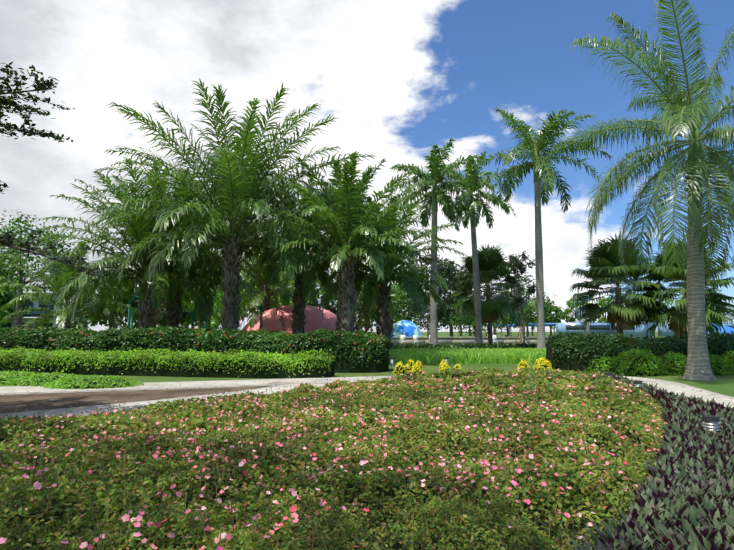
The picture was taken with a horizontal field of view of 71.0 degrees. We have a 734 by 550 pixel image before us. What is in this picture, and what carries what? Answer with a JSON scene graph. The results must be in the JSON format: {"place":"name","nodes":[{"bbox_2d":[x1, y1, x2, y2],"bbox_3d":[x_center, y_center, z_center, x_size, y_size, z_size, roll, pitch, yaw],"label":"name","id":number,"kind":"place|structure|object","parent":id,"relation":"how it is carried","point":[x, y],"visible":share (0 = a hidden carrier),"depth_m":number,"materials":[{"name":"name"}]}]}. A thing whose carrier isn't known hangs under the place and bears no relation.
{"place":"outdoors","nodes":[
{"label":"outdoors","id":0,"kind":"place"},
{"bbox_2d":[0,376,733,422],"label":"garden path","id":1,"kind":"structure","parent":0,"point":[676,387],"depth_m":13.94,"materials":[{"name":"concrete"}]},
{"bbox_2d":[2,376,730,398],"bbox_3d":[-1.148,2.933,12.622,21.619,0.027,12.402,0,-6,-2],"label":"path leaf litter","id":2,"kind":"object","parent":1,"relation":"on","point":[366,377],"visible":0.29,"depth_m":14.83,"materials":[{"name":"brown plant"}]},
{"bbox_2d":[0,332,733,396],"bbox_3d":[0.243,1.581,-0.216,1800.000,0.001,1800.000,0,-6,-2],"label":"ground","id":3,"kind":"structure","parent":0,"point":[723,385],"depth_m":18.11,"materials":[{"name":"green plant"}]},
{"bbox_2d":[0,290,11,320],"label":"tree","id":4,"kind":"object","parent":3,"relation":"on","point":[5,300],"visible":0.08,"depth_m":76.63,"materials":[{"name":"green plant"}]},
{"bbox_2d":[0,245,13,294],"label":"tree","id":5,"kind":"object","parent":3,"relation":"on","point":[3,259],"visible":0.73,"depth_m":26.18,"materials":[{"name":"green plant"}]},
{"bbox_2d":[0,275,17,328],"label":"tree","id":6,"kind":"object","parent":3,"relation":"on","point":[7,293],"visible":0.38,"depth_m":73.69,"materials":[{"name":"green plant"}]},
{"bbox_2d":[0,210,82,327],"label":"tree","id":7,"kind":"object","parent":3,"relation":"on","point":[7,271],"visible":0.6,"depth_m":38.97,"materials":[{"name":"green plant"}]},
{"bbox_2d":[0,291,90,329],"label":"building","id":8,"kind":"structure","parent":3,"relation":"on","point":[25,316],"depth_m":78.19,"materials":[{"name":"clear glass"}]},
{"bbox_2d":[0,61,123,278],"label":"tree","id":9,"kind":"object","parent":3,"relation":"on","point":[8,103],"visible":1,"depth_m":8.55,"materials":[{"name":"green plant"}]},
{"bbox_2d":[26,271,98,291],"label":"tree","id":10,"kind":"object","parent":3,"relation":"on","point":[42,285],"visible":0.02,"depth_m":106.64,"materials":[{"name":"green plant"}]},
{"bbox_2d":[0,234,139,331],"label":"oil palm","id":11,"kind":"object","parent":3,"relation":"on","point":[60,271],"visible":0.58,"depth_m":34.44,"materials":[{"name":"green plant"}]},
{"bbox_2d":[0,370,143,389],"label":"ground cover shrub","id":12,"kind":"object","parent":3,"relation":"on","point":[58,380],"visible":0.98,"depth_m":14.68,"materials":[{"name":"green plant"}]},
{"bbox_2d":[78,271,138,329],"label":"tree","id":13,"kind":"object","parent":3,"relation":"on","point":[103,322],"visible":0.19,"depth_m":71.37,"materials":[{"name":"green plant"}]},
{"bbox_2d":[127,296,134,327],"bbox_3d":[-18.404,3.752,39.768,0.720,4.320,0.685,0,-6,-2],"label":"green post","id":14,"kind":"object","parent":3,"relation":"on","point":[129,312],"visible":0.35,"depth_m":39.80,"materials":[{"name":"green metal"}]},
{"bbox_2d":[18,157,244,328],"bbox_3d":[-13.602,-1.099,31.732,13.937,12.240,13.024,0,-6,-2],"label":"oil palm","id":15,"kind":"object","parent":3,"relation":"on","point":[153,295],"visible":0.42,"depth_m":30.03,"materials":[{"name":"green plant"}]},
{"bbox_2d":[130,310,135,328],"bbox_3d":[-20.659,4.787,45.125,0.720,3.420,0.685,0,-6,-2],"label":"green post","id":16,"kind":"object","parent":3,"relation":"on","point":[131,324],"visible":0.35,"depth_m":45.13,"materials":[{"name":"green metal"}]},
{"bbox_2d":[0,386,270,413],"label":"path","id":17,"kind":"structure","parent":3,"relation":"on","point":[10,403],"depth_m":12.30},
{"bbox_2d":[113,277,198,328],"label":"tree","id":18,"kind":"object","parent":3,"relation":"on","point":[162,316],"visible":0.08,"depth_m":71.24,"materials":[{"name":"green plant"}]},
{"bbox_2d":[0,345,334,378],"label":"hedge","id":19,"kind":"object","parent":3,"relation":"on","point":[214,364],"visible":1,"depth_m":18.19,"materials":[{"name":"green plant"}]},
{"bbox_2d":[75,168,262,328],"bbox_3d":[-12.344,-0.693,34.024,12.469,11.921,13.232,0,-6,-2],"label":"oil palm","id":20,"kind":"object","parent":3,"relation":"on","point":[174,313],"visible":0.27,"depth_m":32.16,"materials":[{"name":"green plant"}]},
{"bbox_2d":[166,316,202,327],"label":"tree","id":21,"kind":"object","parent":3,"relation":"on","point":[185,324],"depth_m":102.26,"materials":[{"name":"green plant"}]},
{"bbox_2d":[188,311,197,327],"bbox_3d":[-12.849,4.199,37.866,0.720,3.020,0.685,0,-6,-2],"label":"green post","id":22,"kind":"object","parent":3,"relation":"on","point":[192,314],"visible":0.62,"depth_m":37.85,"materials":[{"name":"green metal"}]},
{"bbox_2d":[0,325,388,372],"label":"hedge","id":23,"kind":"object","parent":3,"relation":"on","point":[357,352],"visible":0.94,"depth_m":20.69,"materials":[{"name":"green plant"}]},
{"bbox_2d":[158,248,241,327],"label":"tree behind palms","id":24,"kind":"object","parent":3,"relation":"on","point":[218,295],"visible":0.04,"depth_m":49.45,"materials":[{"name":"green plant"}]},
{"bbox_2d":[183,271,246,329],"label":"tree","id":25,"kind":"object","parent":3,"relation":"on","point":[214,323],"visible":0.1,"depth_m":73.31,"materials":[{"name":"green plant"}]},
{"bbox_2d":[82,78,377,330],"bbox_3d":[-6.869,-2.370,27.387,14.866,13.829,14.469,0,-6,-2],"label":"oil palm","id":26,"kind":"object","parent":3,"relation":"on","point":[237,186],"visible":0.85,"depth_m":26.05,"materials":[{"name":"green plant"}]},
{"bbox_2d":[257,306,265,328],"bbox_3d":[-7.737,3.962,37.535,0.720,3.420,0.685,0,-6,-2],"label":"green post","id":27,"kind":"object","parent":3,"relation":"on","point":[261,308],"visible":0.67,"depth_m":37.53,"materials":[{"name":"green metal"}]},
{"bbox_2d":[217,263,312,315],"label":"tree behind palms","id":28,"kind":"object","parent":3,"relation":"on","point":[291,303],"visible":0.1,"depth_m":53.59,"materials":[{"name":"green plant"}]},
{"bbox_2d":[207,218,334,328],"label":"tree","id":29,"kind":"object","parent":3,"relation":"on","point":[264,295],"visible":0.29,"depth_m":41.48,"materials":[{"name":"green plant"}]},
{"bbox_2d":[240,262,317,309],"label":"tree","id":30,"kind":"object","parent":3,"relation":"on","point":[288,287],"visible":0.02,"depth_m":76.73,"materials":[{"name":"green plant"}]},
{"bbox_2d":[242,305,337,332],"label":"dome","id":31,"kind":"structure","parent":3,"relation":"on","point":[271,321],"depth_m":38.07,"materials":[{"name":"red"}]},
{"bbox_2d":[216,175,367,333],"bbox_3d":[-4.500,-0.617,35.149,11.656,12.018,11.744,0,-6,-2],"label":"oil palm","id":32,"kind":"object","parent":3,"relation":"on","point":[299,301],"visible":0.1,"depth_m":34.44,"materials":[{"name":"green plant"}]},
{"bbox_2d":[293,272,337,313],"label":"tree","id":33,"kind":"object","parent":3,"relation":"on","point":[333,309],"visible":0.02,"depth_m":82.77,"materials":[{"name":"green plant"}]},
{"bbox_2d":[0,364,674,549],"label":"flower bed roses","id":34,"kind":"object","parent":3,"relation":"on","point":[524,458],"visible":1,"depth_m":4.51,"materials":[{"name":"green plant"}]},
{"bbox_2d":[248,151,445,331],"bbox_3d":[-0.865,-0.766,25.591,9.865,10.245,9.716,0,-6,-2],"label":"oil palm","id":35,"kind":"object","parent":3,"relation":"on","point":[340,223],"visible":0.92,"depth_m":24.84,"materials":[{"name":"green plant"}]},
{"bbox_2d":[335,299,375,332],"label":"tree","id":36,"kind":"object","parent":3,"relation":"on","point":[370,324],"visible":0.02,"depth_m":108.19,"materials":[{"name":"green plant"}]},
{"bbox_2d":[316,264,400,332],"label":"tree behind palms","id":37,"kind":"object","parent":3,"relation":"on","point":[359,304],"visible":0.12,"depth_m":57.33,"materials":[{"name":"green plant"}]},
{"bbox_2d":[307,190,465,349],"bbox_3d":[0.761,-0.181,30.222,10.472,10.099,9.726,0,-6,-2],"label":"oil palm","id":38,"kind":"object","parent":3,"relation":"on","point":[377,291],"visible":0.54,"depth_m":29.61,"materials":[{"name":"green plant"}]},
{"bbox_2d":[354,266,424,326],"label":"tree","id":39,"kind":"object","parent":3,"relation":"on","point":[397,306],"visible":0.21,"depth_m":82.60,"materials":[{"name":"green plant"}]},
{"bbox_2d":[390,358,394,367],"bbox_3d":[1.099,3.807,22.308,0.223,0.441,0.223,0,-6,-2],"label":"garden light","id":40,"kind":"object","parent":3,"relation":"on","point":[392,363],"visible":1,"depth_m":22.24,"materials":[{"name":"silver metal"}]},
{"bbox_2d":[400,335,405,343],"bbox_3d":[3.860,7.018,55.153,0.500,1.150,0.515,0,-6,-2],"label":"pool chair","id":41,"kind":"object","parent":3,"relation":"on","point":[402,338],"visible":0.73,"depth_m":55.38,"materials":[{"name":"white plastic"}]},
{"bbox_2d":[390,320,421,336],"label":"dome","id":42,"kind":"structure","parent":3,"relation":"on","point":[406,328],"depth_m":58.87,"materials":[{"name":"paint"}]},
{"bbox_2d":[389,284,427,325],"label":"tree","id":43,"kind":"object","parent":3,"relation":"on","point":[397,319],"visible":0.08,"depth_m":101.09,"materials":[{"name":"green plant"}]},
{"bbox_2d":[413,335,418,344],"bbox_3d":[5.256,7.033,55.292,0.500,1.150,0.515,0,-6,-2],"label":"pool chair","id":44,"kind":"object","parent":3,"relation":"on","point":[415,338],"visible":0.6,"depth_m":55.51,"materials":[{"name":"white plastic"}]},
{"bbox_2d":[393,359,461,374],"bbox_3d":[2.280,3.445,19.297,2.656,0.590,0.903,0,-6,-2],"label":"golden shrub","id":45,"kind":"object","parent":3,"relation":"on","point":[401,368],"visible":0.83,"depth_m":19.15,"materials":[{"name":"yellow plant"}]},
{"bbox_2d":[394,299,460,336],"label":"tree","id":46,"kind":"object","parent":3,"relation":"on","point":[422,324],"visible":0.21,"depth_m":77.35,"materials":[{"name":"green plant"}]},
{"bbox_2d":[400,252,462,329],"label":"dark tree","id":47,"kind":"object","parent":3,"relation":"on","point":[445,270],"visible":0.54,"depth_m":46.90,"materials":[{"name":"green plant"}]},
{"bbox_2d":[388,138,483,345],"bbox_3d":[5.353,-2.134,38.882,7.637,15.872,7.699,0,-6,-2],"label":"royal palm","id":48,"kind":"object","parent":3,"relation":"on","point":[435,174],"visible":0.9,"depth_m":38.49,"materials":[{"name":"green plant"}]},
{"bbox_2d":[421,259,480,336],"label":"tree","id":49,"kind":"object","parent":3,"relation":"on","point":[450,327],"visible":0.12,"depth_m":93.23,"materials":[{"name":"green plant"}]},
{"bbox_2d":[448,292,461,335],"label":"tree","id":50,"kind":"object","parent":3,"relation":"on","point":[460,334],"visible":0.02,"depth_m":155.29,"materials":[{"name":"green plant"}]},
{"bbox_2d":[389,347,545,363],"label":"iris bed plants","id":51,"kind":"object","parent":3,"relation":"on","point":[488,355],"visible":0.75,"depth_m":25.29,"materials":[{"name":"green plant"}]},
{"bbox_2d":[391,342,547,349],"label":"pool hedge","id":52,"kind":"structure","parent":3,"relation":"on","point":[466,346],"depth_m":37.59,"materials":[{"name":"green plant"}]},
{"bbox_2d":[421,151,523,343],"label":"royal palm","id":53,"kind":"object","parent":3,"relation":"on","point":[472,215],"visible":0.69,"depth_m":42.32,"materials":[{"name":"green plant"}]},
{"bbox_2d":[437,290,510,336],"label":"tree","id":54,"kind":"object","parent":3,"relation":"on","point":[459,322],"visible":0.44,"depth_m":69.24,"materials":[{"name":"green plant"}]},
{"bbox_2d":[459,282,520,336],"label":"tree","id":55,"kind":"object","parent":3,"relation":"on","point":[500,327],"visible":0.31,"depth_m":76.18,"materials":[{"name":"green plant"}]},
{"bbox_2d":[452,243,528,343],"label":"fan palm","id":56,"kind":"object","parent":3,"relation":"on","point":[492,263],"visible":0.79,"depth_m":45.24,"materials":[{"name":"green plant"}]},
{"bbox_2d":[493,335,497,343],"bbox_3d":[13.847,7.081,55.735,0.500,1.150,0.515,0,-6,-2],"label":"pool chair","id":57,"kind":"object","parent":3,"relation":"on","point":[495,338],"visible":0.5,"depth_m":55.95,"materials":[{"name":"white plastic"}]},
{"bbox_2d":[491,290,525,335],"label":"tree","id":58,"kind":"object","parent":3,"relation":"on","point":[512,322],"visible":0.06,"depth_m":152.96,"materials":[{"name":"green plant"}]},
{"bbox_2d":[505,251,535,343],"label":"columnar tree","id":59,"kind":"object","parent":3,"relation":"on","point":[518,265],"visible":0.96,"depth_m":39.19,"materials":[{"name":"green plant"}]},
{"bbox_2d":[514,327,528,344],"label":"tree tripod stakes","id":60,"kind":"object","parent":3,"relation":"on","point":[520,328],"visible":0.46,"depth_m":39.11,"materials":[{"name":"brown wood"}]},
{"bbox_2d":[506,283,555,336],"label":"tree","id":61,"kind":"object","parent":3,"relation":"on","point":[529,319],"visible":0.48,"depth_m":74.31,"materials":[{"name":"green plant"}]},
{"bbox_2d":[517,357,552,370],"bbox_3d":[6.665,3.510,20.161,1.658,0.678,0.763,3,-7,-24],"label":"golden shrub","id":62,"kind":"object","parent":3,"relation":"on","point":[541,363],"visible":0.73,"depth_m":20.09,"materials":[{"name":"yellow plant"}]},
{"bbox_2d":[528,299,551,334],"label":"tree","id":63,"kind":"object","parent":3,"relation":"on","point":[531,304],"visible":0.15,"depth_m":191.57,"materials":[{"name":"green plant"}]},
{"bbox_2d":[475,108,612,347],"bbox_3d":[11.914,-3.271,34.197,8.974,17.122,8.893,0,-6,-2],"label":"royal palm","id":64,"kind":"object","parent":3,"relation":"on","point":[548,176],"visible":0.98,"depth_m":33.95,"materials":[{"name":"green plant"}]},
{"bbox_2d":[545,304,567,334],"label":"tree","id":65,"kind":"object","parent":3,"relation":"on","point":[559,313],"visible":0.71,"depth_m":182.01,"materials":[{"name":"green plant"}]},
{"bbox_2d":[492,324,662,336],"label":"carpark shelter","id":66,"kind":"object","parent":3,"relation":"on","point":[529,325],"visible":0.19,"depth_m":138.27,"materials":[{"name":"blue metal"}]},
{"bbox_2d":[563,291,592,322],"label":"tree","id":67,"kind":"object","parent":3,"relation":"on","point":[569,303],"visible":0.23,"depth_m":181.59,"materials":[{"name":"green plant"}]},
{"bbox_2d":[556,322,610,335],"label":"bus","id":68,"kind":"object","parent":3,"relation":"on","point":[597,327],"visible":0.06,"depth_m":103.56,"materials":[{"name":"blue paint"}]},
{"bbox_2d":[575,308,599,333],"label":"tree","id":69,"kind":"object","parent":3,"relation":"on","point":[578,315],"visible":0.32,"depth_m":86.68,"materials":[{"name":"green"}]},
{"bbox_2d":[520,323,654,337],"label":"carpark shelter","id":70,"kind":"object","parent":3,"relation":"on","point":[550,324],"visible":0.15,"depth_m":115.19,"materials":[{"name":"blue metal"}]},
{"bbox_2d":[593,298,612,322],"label":"tree","id":71,"kind":"object","parent":3,"relation":"on","point":[602,303],"visible":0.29,"depth_m":198.56,"materials":[{"name":"green plant"}]},
{"bbox_2d":[568,231,671,335],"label":"fan palm","id":72,"kind":"object","parent":3,"relation":"on","point":[605,263],"visible":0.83,"depth_m":35.59,"materials":[{"name":"green plant"}]},
{"bbox_2d":[612,290,645,305],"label":"tree","id":73,"kind":"object","parent":3,"relation":"on","point":[629,296],"visible":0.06,"depth_m":166.28,"materials":[{"name":"green plant"}]},
{"bbox_2d":[610,322,651,338],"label":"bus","id":74,"kind":"object","parent":3,"relation":"on","point":[637,332],"visible":0.38,"depth_m":92.42,"materials":[{"name":"blue paint"}]},
{"bbox_2d":[541,0,733,379],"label":"royal palm","id":75,"kind":"object","parent":3,"relation":"on","point":[694,169],"visible":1,"depth_m":17.32,"materials":[{"name":"green plant"}]},
{"bbox_2d":[545,331,733,371],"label":"dark hedge","id":76,"kind":"object","parent":3,"relation":"on","point":[575,351],"visible":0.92,"depth_m":19.46,"materials":[{"name":"green plant"}]},
{"bbox_2d":[569,370,733,549],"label":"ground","id":77,"kind":"structure","parent":3,"relation":"on","point":[689,497],"depth_m":4.41,"materials":[{"name":"purple plant"}]},
{"bbox_2d":[633,380,642,388],"bbox_3d":[6.440,2.722,12.215,0.211,0.416,0.211,0,-6,-2],"label":"garden light","id":78,"kind":"object","parent":77,"relation":"on","point":[637,383],"visible":0.4,"depth_m":12.16,"materials":[{"name":"silver metal"}]},
{"bbox_2d":[702,415,719,432],"bbox_3d":[4.785,2.171,7.145,0.211,0.416,0.211,0,-6,-2],"label":"garden light","id":79,"kind":"object","parent":77,"relation":"on","point":[710,421],"visible":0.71,"depth_m":7.10,"materials":[{"name":"silver metal"}]},
{"bbox_2d":[587,348,733,376],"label":"lime shrub","id":80,"kind":"object","parent":3,"relation":"on","point":[631,362],"visible":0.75,"depth_m":18.60,"materials":[{"name":"green plant"}]},
{"bbox_2d":[630,235,733,337],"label":"fan palm","id":81,"kind":"object","parent":3,"relation":"on","point":[677,323],"visible":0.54,"depth_m":33.73,"materials":[{"name":"green plant"}]},
{"bbox_2d":[658,323,717,337],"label":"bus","id":82,"kind":"object","parent":3,"relation":"on","point":[661,330],"visible":0.29,"depth_m":105.07,"materials":[{"name":"blue paint"}]},
{"bbox_2d":[680,286,725,322],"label":"tree","id":83,"kind":"object","parent":3,"relation":"on","point":[711,302],"visible":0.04,"depth_m":154.57,"materials":[{"name":"green plant"}]},
{"bbox_2d":[706,325,733,333],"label":"blue tent","id":84,"kind":"object","parent":3,"relation":"on","point":[728,329],"visible":0.12,"depth_m":75.33,"materials":[{"name":"blue fabric"}]},
{"bbox_2d":[0,0,733,331],"label":"sky","id":85,"kind":"structure","parent":0,"point":[400,79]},
{"bbox_2d":[391,337,633,344],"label":"pool wall","id":86,"kind":"structure","parent":0,"point":[458,340],"depth_m":56.63,"materials":[{"name":"concrete"}]}
]}

